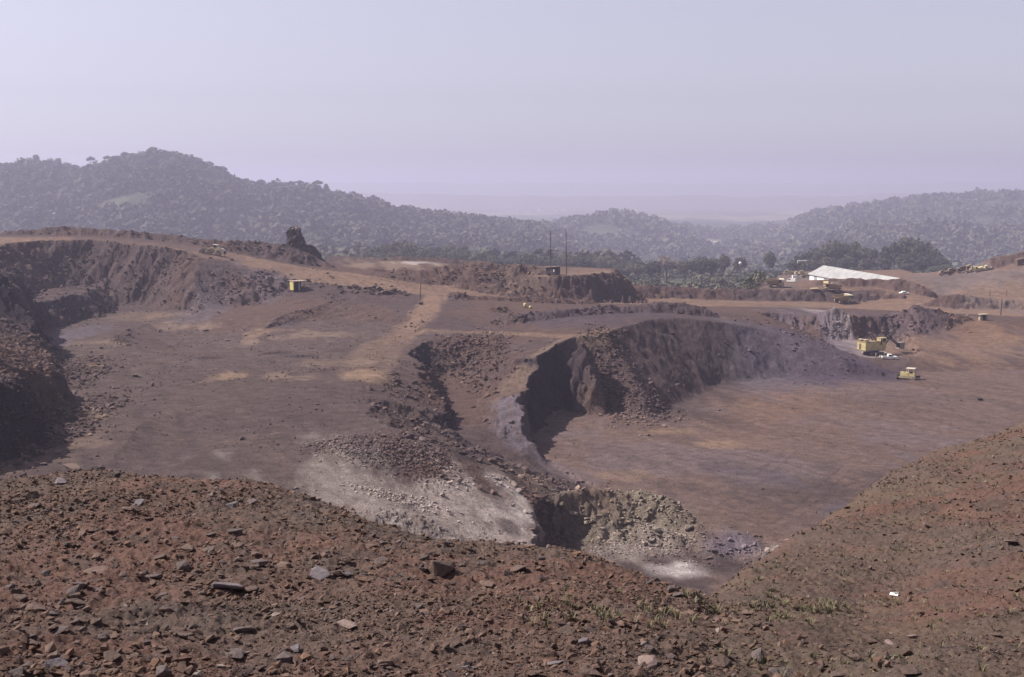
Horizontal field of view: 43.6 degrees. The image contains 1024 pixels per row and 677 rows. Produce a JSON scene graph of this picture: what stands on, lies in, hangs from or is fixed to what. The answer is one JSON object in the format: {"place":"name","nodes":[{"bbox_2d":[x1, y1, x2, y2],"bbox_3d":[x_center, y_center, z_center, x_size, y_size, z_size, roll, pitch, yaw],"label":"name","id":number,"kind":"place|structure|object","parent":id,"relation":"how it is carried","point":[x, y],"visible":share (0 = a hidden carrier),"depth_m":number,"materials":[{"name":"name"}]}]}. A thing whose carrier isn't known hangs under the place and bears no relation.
{"place":"outdoors","nodes":[
{"label":"outdoors","id":0,"kind":"place"},
{"bbox_2d":[0,422,1023,676],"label":"hillside","id":1,"kind":"structure","parent":0,"point":[988,566],"depth_m":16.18,"materials":[{"name":"gravel"}]},
{"bbox_2d":[8,666,24,676],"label":"rock","id":2,"kind":"object","parent":1,"relation":"on","point":[18,671],"visible":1,"depth_m":9.23,"materials":[{"name":"stone"}]},
{"bbox_2d":[13,594,27,602],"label":"rock","id":3,"kind":"object","parent":1,"relation":"on","point":[21,598],"visible":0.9,"depth_m":13.50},
{"bbox_2d":[26,491,39,498],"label":"rock","id":4,"kind":"object","parent":1,"relation":"on","point":[33,494],"visible":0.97,"depth_m":21.44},
{"bbox_2d":[25,603,47,611],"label":"rock","id":5,"kind":"object","parent":1,"relation":"on","point":[43,608],"visible":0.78,"depth_m":12.74,"materials":[{"name":"stone"}]},
{"bbox_2d":[45,649,60,659],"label":"rock","id":6,"kind":"object","parent":1,"relation":"on","point":[55,654],"visible":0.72,"depth_m":10.00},
{"bbox_2d":[44,658,68,667],"bbox_3d":[-3.405,2.432,9.564,0.196,0.045,0.112,2,33,-35],"label":"rock","id":7,"kind":"object","parent":1,"relation":"on","point":[61,662],"visible":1,"depth_m":9.55,"materials":[{"name":"stone"}]},
{"bbox_2d":[50,626,68,633],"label":"rock","id":8,"kind":"object","parent":1,"relation":"on","point":[58,629],"visible":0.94,"depth_m":11.28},
{"bbox_2d":[66,584,80,597],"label":"rock","id":9,"kind":"object","parent":1,"relation":"on","point":[73,590],"visible":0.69,"depth_m":13.95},
{"bbox_2d":[65,598,86,603],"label":"rock","id":10,"kind":"object","parent":1,"relation":"on","point":[74,601],"visible":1,"depth_m":13.05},
{"bbox_2d":[84,565,108,573],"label":"rock","id":11,"kind":"object","parent":1,"relation":"on","point":[100,569],"visible":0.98,"depth_m":15.47,"materials":[{"name":"stone"}]},
{"bbox_2d":[103,650,121,662],"bbox_3d":[-3.122,2.489,10.012,0.136,0.070,0.145,-4,17,-44],"label":"rock","id":12,"kind":"object","parent":1,"relation":"on","point":[112,655],"visible":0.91,"depth_m":9.99,"materials":[{"name":"stone"}]},
{"bbox_2d":[143,625,160,633],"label":"rock","id":13,"kind":"object","parent":1,"relation":"on","point":[156,628],"visible":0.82,"depth_m":11.40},
{"bbox_2d":[156,665,171,676],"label":"rock","id":14,"kind":"object","parent":1,"relation":"on","point":[163,670],"visible":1,"depth_m":9.03,"materials":[{"name":"stone"}]},
{"bbox_2d":[176,560,189,569],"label":"rock","id":15,"kind":"object","parent":1,"relation":"on","point":[183,565],"visible":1,"depth_m":16.00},
{"bbox_2d":[211,582,244,589],"bbox_3d":[-3.226,2.805,14.537,0.392,0.057,0.252,6,-8,-6],"label":"rock","id":16,"kind":"object","parent":1,"relation":"on","point":[226,585],"visible":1,"depth_m":14.43,"materials":[{"name":"stone"}]},
{"bbox_2d":[228,528,242,534],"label":"rock","id":17,"kind":"object","parent":1,"relation":"on","point":[235,531],"visible":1,"depth_m":18.58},
{"bbox_2d":[232,649,243,659],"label":"rock","id":18,"kind":"object","parent":1,"relation":"on","point":[237,654],"visible":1,"depth_m":10.59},
{"bbox_2d":[233,626,253,631],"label":"rock","id":19,"kind":"object","parent":1,"relation":"on","point":[244,629],"visible":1,"depth_m":11.80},
{"bbox_2d":[243,585,259,592],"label":"rock","id":20,"kind":"object","parent":1,"relation":"on","point":[249,589],"visible":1,"depth_m":14.54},
{"bbox_2d":[251,559,268,565],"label":"rock","id":21,"kind":"object","parent":1,"relation":"on","point":[260,562],"visible":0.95,"depth_m":15.87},
{"bbox_2d":[276,650,292,662],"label":"rock","id":22,"kind":"object","parent":1,"relation":"on","point":[284,656],"visible":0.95,"depth_m":10.37,"materials":[{"name":"stone"}]},
{"bbox_2d":[309,566,331,580],"bbox_3d":[-2.289,2.792,15.206,0.266,0.057,0.242,23,31,25],"label":"rock","id":23,"kind":"object","parent":1,"relation":"on","point":[319,573],"visible":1,"depth_m":15.18,"materials":[{"name":"stone"}]},
{"bbox_2d":[336,619,356,628],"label":"rock","id":24,"kind":"object","parent":1,"relation":"on","point":[345,623],"visible":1,"depth_m":12.18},
{"bbox_2d":[429,560,455,576],"bbox_3d":[-0.870,2.900,16.192,0.389,0.200,0.262,10,31,-52],"label":"rock","id":25,"kind":"object","parent":1,"relation":"on","point":[440,568],"visible":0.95,"depth_m":16.08,"materials":[{"name":"stone"}]},
{"bbox_2d":[445,637,459,646],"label":"rock","id":26,"kind":"object","parent":1,"relation":"on","point":[454,641],"visible":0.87,"depth_m":10.94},
{"bbox_2d":[556,625,576,634],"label":"rock","id":27,"kind":"object","parent":1,"relation":"on","point":[569,629],"visible":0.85,"depth_m":11.98,"materials":[{"name":"stone"}]},
{"bbox_2d":[580,666,601,675],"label":"rock","id":28,"kind":"object","parent":1,"relation":"on","point":[590,671],"visible":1,"depth_m":9.29,"materials":[{"name":"stone"}]},
{"bbox_2d":[515,583,699,630],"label":"grass","id":29,"kind":"structure","parent":1,"relation":"on","point":[609,615],"depth_m":13.40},
{"bbox_2d":[638,655,656,669],"bbox_3d":[1.068,2.577,10.148,0.159,0.101,0.168,-8,21,-16],"label":"rock","id":30,"kind":"object","parent":1,"relation":"on","point":[650,661],"visible":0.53,"depth_m":10.13,"materials":[{"name":"stone"}]},
{"bbox_2d":[712,655,730,669],"bbox_3d":[1.829,2.853,11.220,0.161,0.114,0.228,21,8,20],"label":"rock","id":31,"kind":"object","parent":1,"relation":"on","point":[723,661],"visible":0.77,"depth_m":11.17,"materials":[{"name":"stone"}]},
{"bbox_2d":[751,647,763,663],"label":"rock","id":32,"kind":"object","parent":1,"relation":"on","point":[757,653],"visible":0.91,"depth_m":11.52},
{"bbox_2d":[768,667,792,675],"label":"rock","id":33,"kind":"object","parent":1,"relation":"on","point":[774,670],"visible":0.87,"depth_m":11.12,"materials":[{"name":"stone"}]},
{"bbox_2d":[899,664,920,674],"bbox_3d":[3.374,2.809,10.869,0.161,0.026,0.177,-4,19,-1],"label":"rock","id":34,"kind":"object","parent":1,"relation":"on","point":[909,669],"visible":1,"depth_m":10.85,"materials":[{"name":"stone"}]},
{"bbox_2d":[0,226,1023,594],"bbox_3d":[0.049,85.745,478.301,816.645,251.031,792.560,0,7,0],"label":"ground","id":35,"kind":"structure","parent":0,"point":[694,362],"depth_m":403.72,"materials":[{"name":"soil"}]},
{"bbox_2d":[0,311,165,478],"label":"wall rubble","id":36,"kind":"object","parent":35,"relation":"on","point":[57,429],"depth_m":241.42,"materials":[{"name":"stone"}]},
{"bbox_2d":[289,280,304,289],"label":"roadside booth","id":37,"kind":"object","parent":35,"relation":"on","point":[295,284],"visible":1,"depth_m":458.47,"materials":[{"name":"yellow wood"}]},
{"bbox_2d":[285,226,324,260],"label":"rock outcrop","id":38,"kind":"object","parent":35,"relation":"on","point":[295,238],"visible":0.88,"depth_m":510.36,"materials":[{"name":"stone"}]},
{"bbox_2d":[273,428,497,527],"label":"shelf rubble","id":39,"kind":"object","parent":35,"relation":"on","point":[343,441],"visible":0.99,"depth_m":215.93,"materials":[{"name":"stone"}]},
{"bbox_2d":[0,226,1009,561],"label":"rubble","id":40,"kind":"object","parent":35,"relation":"on","point":[462,448],"visible":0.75,"depth_m":330.69,"materials":[{"name":"stone"}]},
{"bbox_2d":[412,317,719,435],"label":"talus","id":41,"kind":"structure","parent":35,"relation":"on","point":[500,338],"depth_m":343.99,"materials":[{"name":"stone"}]},
{"bbox_2d":[531,482,780,579],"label":"face rubble","id":42,"kind":"object","parent":35,"relation":"on","point":[683,535],"visible":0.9,"depth_m":220.92,"materials":[{"name":"stone"}]},
{"bbox_2d":[766,278,783,287],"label":"dump truck","id":43,"kind":"object","parent":35,"relation":"on","point":[778,282],"visible":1,"depth_m":600.71,"materials":[{"name":"beige paint"}]},
{"bbox_2d":[823,281,842,291],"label":"dump truck","id":44,"kind":"object","parent":35,"relation":"on","point":[828,286],"visible":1,"depth_m":577.37,"materials":[{"name":"yellow paint"}]},
{"bbox_2d":[809,265,900,279],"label":"long shed","id":45,"kind":"structure","parent":35,"relation":"on","point":[823,272],"depth_m":668.67,"materials":[{"name":"metal"}]},
{"bbox_2d":[857,323,904,355],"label":"power shovel","id":46,"kind":"object","parent":35,"relation":"on","point":[870,347],"visible":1,"depth_m":437.58,"materials":[{"name":"metal"}]},
{"bbox_2d":[0,285,1023,591],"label":"pit floor","id":47,"kind":"structure","parent":0,"point":[826,447],"depth_m":288.25,"materials":[{"name":"soil"}]},
{"bbox_2d":[63,463,80,470],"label":"boulder","id":48,"kind":"object","parent":47,"relation":"on","point":[71,466],"visible":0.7,"depth_m":200.49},
{"bbox_2d":[35,286,1003,523],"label":"scattered stones","id":49,"kind":"object","parent":47,"relation":"on","point":[358,457],"visible":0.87,"depth_m":297.80,"materials":[{"name":"stone"}]},
{"bbox_2d":[895,367,919,379],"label":"bulldozer","id":50,"kind":"object","parent":47,"relation":"on","point":[906,375],"visible":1,"depth_m":389.76,"materials":[{"name":"metal"}]},
{"bbox_2d":[0,162,1023,285],"bbox_3d":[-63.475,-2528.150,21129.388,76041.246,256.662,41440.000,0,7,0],"label":"hills","id":51,"kind":"structure","parent":0,"point":[719,203],"depth_m":8685.14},
{"bbox_2d":[0,147,644,264],"bbox_3d":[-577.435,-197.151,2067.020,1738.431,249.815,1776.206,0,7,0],"label":"hill forest","id":52,"kind":"object","parent":51,"relation":"on","point":[322,231],"visible":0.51,"depth_m":2197.51,"materials":[{"name":"plant"}]},
{"bbox_2d":[363,246,386,257],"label":"tree","id":53,"kind":"object","parent":51,"relation":"on","point":[375,250],"visible":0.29,"depth_m":1100.31,"materials":[{"name":"green plant"}]},
{"bbox_2d":[376,244,395,256],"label":"tree","id":54,"kind":"object","parent":51,"relation":"on","point":[386,247],"visible":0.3,"depth_m":1105.89,"materials":[{"name":"green plant"}]},
{"bbox_2d":[395,241,416,255],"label":"tree","id":55,"kind":"object","parent":51,"relation":"on","point":[404,248],"visible":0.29,"depth_m":1105.07,"materials":[{"name":"green plant"}]},
{"bbox_2d":[408,244,422,256],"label":"tree","id":56,"kind":"object","parent":51,"relation":"on","point":[411,248],"visible":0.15,"depth_m":1099.99,"materials":[{"name":"green plant"}]},
{"bbox_2d":[417,246,433,257],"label":"tree","id":57,"kind":"object","parent":51,"relation":"on","point":[423,253],"visible":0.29,"depth_m":1094.58,"materials":[{"name":"green plant"}]},
{"bbox_2d":[439,246,452,257],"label":"tree","id":58,"kind":"object","parent":51,"relation":"on","point":[446,250],"visible":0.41,"depth_m":1128.92,"materials":[{"name":"green plant"}]},
{"bbox_2d":[457,250,471,259],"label":"tree","id":59,"kind":"object","parent":51,"relation":"on","point":[463,256],"visible":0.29,"depth_m":1115.00,"materials":[{"name":"green plant"}]},
{"bbox_2d":[467,251,484,260],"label":"tree","id":60,"kind":"object","parent":51,"relation":"on","point":[476,256],"visible":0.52,"depth_m":1099.08,"materials":[{"name":"green plant"}]},
{"bbox_2d":[487,255,503,264],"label":"tree","id":61,"kind":"object","parent":51,"relation":"on","point":[495,259],"visible":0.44,"depth_m":1088.35,"materials":[{"name":"green plant"}]},
{"bbox_2d":[516,252,536,264],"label":"tree","id":62,"kind":"object","parent":51,"relation":"on","point":[526,258],"visible":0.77,"depth_m":1142.47,"materials":[{"name":"green plant"}]},
{"bbox_2d":[530,255,546,265],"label":"tree","id":63,"kind":"object","parent":51,"relation":"on","point":[539,261],"visible":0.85,"depth_m":1141.27,"materials":[{"name":"green plant"}]},
{"bbox_2d":[553,257,574,266],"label":"tree","id":64,"kind":"object","parent":51,"relation":"on","point":[562,262],"visible":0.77,"depth_m":1141.63,"materials":[{"name":"green plant"}]},
{"bbox_2d":[567,255,587,266],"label":"tree","id":65,"kind":"object","parent":51,"relation":"on","point":[576,260],"visible":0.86,"depth_m":1139.90,"materials":[{"name":"green plant"}]},
{"bbox_2d":[577,255,597,267],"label":"tree","id":66,"kind":"object","parent":51,"relation":"on","point":[589,260],"visible":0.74,"depth_m":1140.35,"materials":[{"name":"green plant"}]},
{"bbox_2d":[591,255,607,267],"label":"tree","id":67,"kind":"object","parent":51,"relation":"on","point":[601,260],"visible":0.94,"depth_m":1132.69,"materials":[{"name":"green plant"}]},
{"bbox_2d":[602,260,618,268],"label":"tree","id":68,"kind":"object","parent":51,"relation":"on","point":[610,264],"visible":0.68,"depth_m":1129.15,"materials":[{"name":"green plant"}]},
{"bbox_2d":[619,261,633,274],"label":"tree","id":69,"kind":"object","parent":51,"relation":"on","point":[622,266],"visible":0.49,"depth_m":1087.56,"materials":[{"name":"green plant"}]},
{"bbox_2d":[623,263,647,274],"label":"tree","id":70,"kind":"object","parent":51,"relation":"on","point":[637,269],"visible":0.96,"depth_m":1074.76,"materials":[{"name":"green plant"}]},
{"bbox_2d":[642,260,661,278],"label":"tree","id":71,"kind":"object","parent":51,"relation":"on","point":[653,267],"visible":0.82,"depth_m":1088.18,"materials":[{"name":"green plant"}]},
{"bbox_2d":[655,255,678,279],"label":"tree","id":72,"kind":"object","parent":51,"relation":"on","point":[667,263],"visible":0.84,"depth_m":1099.18,"materials":[{"name":"green plant"}]},
{"bbox_2d":[674,259,695,280],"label":"tree","id":73,"kind":"object","parent":51,"relation":"on","point":[683,266],"visible":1,"depth_m":1088.25,"materials":[{"name":"green plant"}]},
{"bbox_2d":[690,256,712,274],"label":"tree","id":74,"kind":"object","parent":51,"relation":"on","point":[699,263],"visible":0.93,"depth_m":1086.44,"materials":[{"name":"green plant"}]},
{"bbox_2d":[703,257,720,276],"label":"tree","id":75,"kind":"object","parent":51,"relation":"on","point":[715,265],"visible":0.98,"depth_m":1086.64,"materials":[{"name":"green plant"}]},
{"bbox_2d":[718,254,731,276],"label":"tree","id":76,"kind":"object","parent":51,"relation":"on","point":[724,260],"visible":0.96,"depth_m":1101.44,"materials":[{"name":"green plant"}]},
{"bbox_2d":[732,256,747,272],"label":"tree","id":77,"kind":"object","parent":51,"relation":"on","point":[736,264],"visible":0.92,"depth_m":1171.79,"materials":[{"name":"green plant"}]},
{"bbox_2d":[717,271,765,289],"bbox_3d":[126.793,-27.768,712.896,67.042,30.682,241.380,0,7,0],"label":"bush","id":78,"kind":"object","parent":51,"relation":"on","point":[753,281],"visible":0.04,"depth_m":606.49,"materials":[{"name":"plant"}]},
{"bbox_2d":[762,250,776,272],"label":"tree","id":79,"kind":"object","parent":51,"relation":"on","point":[769,258],"visible":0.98,"depth_m":1183.88,"materials":[{"name":"green plant"}]},
{"bbox_2d":[529,187,1023,273],"bbox_3d":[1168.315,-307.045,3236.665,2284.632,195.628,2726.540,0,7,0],"label":"valley forest","id":80,"kind":"object","parent":51,"relation":"on","point":[753,245],"visible":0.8,"depth_m":3202.85,"materials":[{"name":"plant"}]},
{"bbox_2d":[621,266,956,288],"bbox_3d":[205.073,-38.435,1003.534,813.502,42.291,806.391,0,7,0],"label":"bush","id":81,"kind":"object","parent":51,"relation":"on","point":[729,280],"visible":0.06,"depth_m":966.76,"materials":[{"name":"plant"}]},
{"bbox_2d":[785,259,801,270],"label":"tree","id":82,"kind":"object","parent":51,"relation":"on","point":[790,266],"visible":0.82,"depth_m":1156.79,"materials":[{"name":"green plant"}]},
{"bbox_2d":[794,251,810,263],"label":"tree","id":83,"kind":"object","parent":51,"relation":"on","point":[801,257],"visible":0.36,"depth_m":1170.69,"materials":[{"name":"green plant"}]},
{"bbox_2d":[801,258,818,270],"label":"tree","id":84,"kind":"object","parent":51,"relation":"on","point":[810,265],"visible":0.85,"depth_m":1142.31,"materials":[{"name":"green plant"}]},
{"bbox_2d":[811,251,825,267],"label":"tree","id":85,"kind":"object","parent":51,"relation":"on","point":[818,255],"visible":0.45,"depth_m":1162.76,"materials":[{"name":"green plant"}]},
{"bbox_2d":[817,256,837,266],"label":"tree","id":86,"kind":"object","parent":51,"relation":"on","point":[827,261],"visible":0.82,"depth_m":1141.92,"materials":[{"name":"green plant"}]},
{"bbox_2d":[818,243,837,263],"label":"tree","id":87,"kind":"object","parent":51,"relation":"on","point":[829,252],"visible":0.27,"depth_m":1194.09,"materials":[{"name":"green plant"}]},
{"bbox_2d":[824,239,848,266],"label":"tree","id":88,"kind":"object","parent":51,"relation":"on","point":[837,247],"visible":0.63,"depth_m":1209.10,"materials":[{"name":"green plant"}]},
{"bbox_2d":[837,256,855,268],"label":"tree","id":89,"kind":"object","parent":51,"relation":"on","point":[846,262],"visible":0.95,"depth_m":1148.81,"materials":[{"name":"green plant"}]},
{"bbox_2d":[843,249,861,267],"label":"tree","id":90,"kind":"object","parent":51,"relation":"on","point":[853,253],"visible":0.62,"depth_m":1183.53,"materials":[{"name":"green plant"}]},
{"bbox_2d":[857,245,871,263],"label":"tree","id":91,"kind":"object","parent":51,"relation":"on","point":[863,252],"visible":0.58,"depth_m":1210.19,"materials":[{"name":"green plant"}]},
{"bbox_2d":[858,258,874,269],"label":"tree","id":92,"kind":"object","parent":51,"relation":"on","point":[865,263],"visible":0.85,"depth_m":1142.88,"materials":[{"name":"green plant"}]},
{"bbox_2d":[867,248,878,267],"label":"tree","id":93,"kind":"object","parent":51,"relation":"on","point":[873,254],"visible":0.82,"depth_m":1197.84,"materials":[{"name":"green plant"}]},
{"bbox_2d":[875,251,888,268],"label":"tree","id":94,"kind":"object","parent":51,"relation":"on","point":[881,255],"visible":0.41,"depth_m":1184.07,"materials":[{"name":"green plant"}]},
{"bbox_2d":[876,258,892,269],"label":"tree","id":95,"kind":"object","parent":51,"relation":"on","point":[885,263],"visible":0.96,"depth_m":1142.94,"materials":[{"name":"green plant"}]},
{"bbox_2d":[888,242,901,268],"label":"tree","id":96,"kind":"object","parent":51,"relation":"on","point":[894,248],"visible":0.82,"depth_m":1224.30,"materials":[{"name":"green plant"}]},
{"bbox_2d":[895,254,913,267],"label":"tree","id":97,"kind":"object","parent":51,"relation":"on","point":[906,258],"visible":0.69,"depth_m":1156.03,"materials":[{"name":"green plant"}]},
{"bbox_2d":[896,236,913,256],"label":"tree","id":98,"kind":"object","parent":51,"relation":"on","point":[903,246],"visible":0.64,"depth_m":1236.06,"materials":[{"name":"green plant"}]},
{"bbox_2d":[899,263,919,270],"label":"tree","id":99,"kind":"object","parent":51,"relation":"on","point":[907,266],"visible":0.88,"depth_m":1135.48,"materials":[{"name":"green plant"}]},
{"bbox_2d":[904,237,926,271],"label":"tree","id":100,"kind":"object","parent":51,"relation":"on","point":[915,241],"visible":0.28,"depth_m":1235.90,"materials":[{"name":"green plant"}]},
{"bbox_2d":[909,247,925,271],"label":"tree","id":101,"kind":"object","parent":51,"relation":"on","point":[915,253],"visible":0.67,"depth_m":1196.71,"materials":[{"name":"green plant"}]},
{"bbox_2d":[914,256,933,270],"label":"tree","id":102,"kind":"object","parent":51,"relation":"on","point":[923,262],"visible":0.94,"depth_m":1156.08,"materials":[{"name":"green plant"}]},
{"bbox_2d":[924,247,943,267],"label":"tree","id":103,"kind":"object","parent":51,"relation":"on","point":[933,254],"visible":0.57,"depth_m":1224.68,"materials":[{"name":"green plant"}]},
{"bbox_2d":[930,256,950,267],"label":"tree","id":104,"kind":"object","parent":51,"relation":"on","point":[939,262],"visible":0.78,"depth_m":1210.94,"materials":[{"name":"green plant"}]},
{"bbox_2d":[0,237,1023,316],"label":"haul road","id":105,"kind":"structure","parent":0,"point":[350,278],"depth_m":495.01,"materials":[{"name":"soil"}]},
{"bbox_2d":[198,244,225,255],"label":"wheel loader","id":106,"kind":"object","parent":105,"relation":"on","point":[216,250],"visible":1,"depth_m":482.48,"materials":[{"name":"beige paint"}]},
{"bbox_2d":[546,266,559,274],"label":"hut","id":107,"kind":"object","parent":105,"relation":"on","point":[554,270],"visible":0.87,"depth_m":508.94,"materials":[{"name":"grey wood"}]},
{"bbox_2d":[832,293,852,303],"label":"dump truck","id":108,"kind":"object","parent":105,"relation":"on","point":[841,298],"visible":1,"depth_m":569.93,"materials":[{"name":"yellow paint"}]},
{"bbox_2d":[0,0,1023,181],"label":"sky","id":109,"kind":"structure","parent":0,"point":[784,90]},
{"bbox_2d":[580,562,924,625],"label":"grass","id":110,"kind":"structure","parent":0,"point":[825,604],"depth_m":16.89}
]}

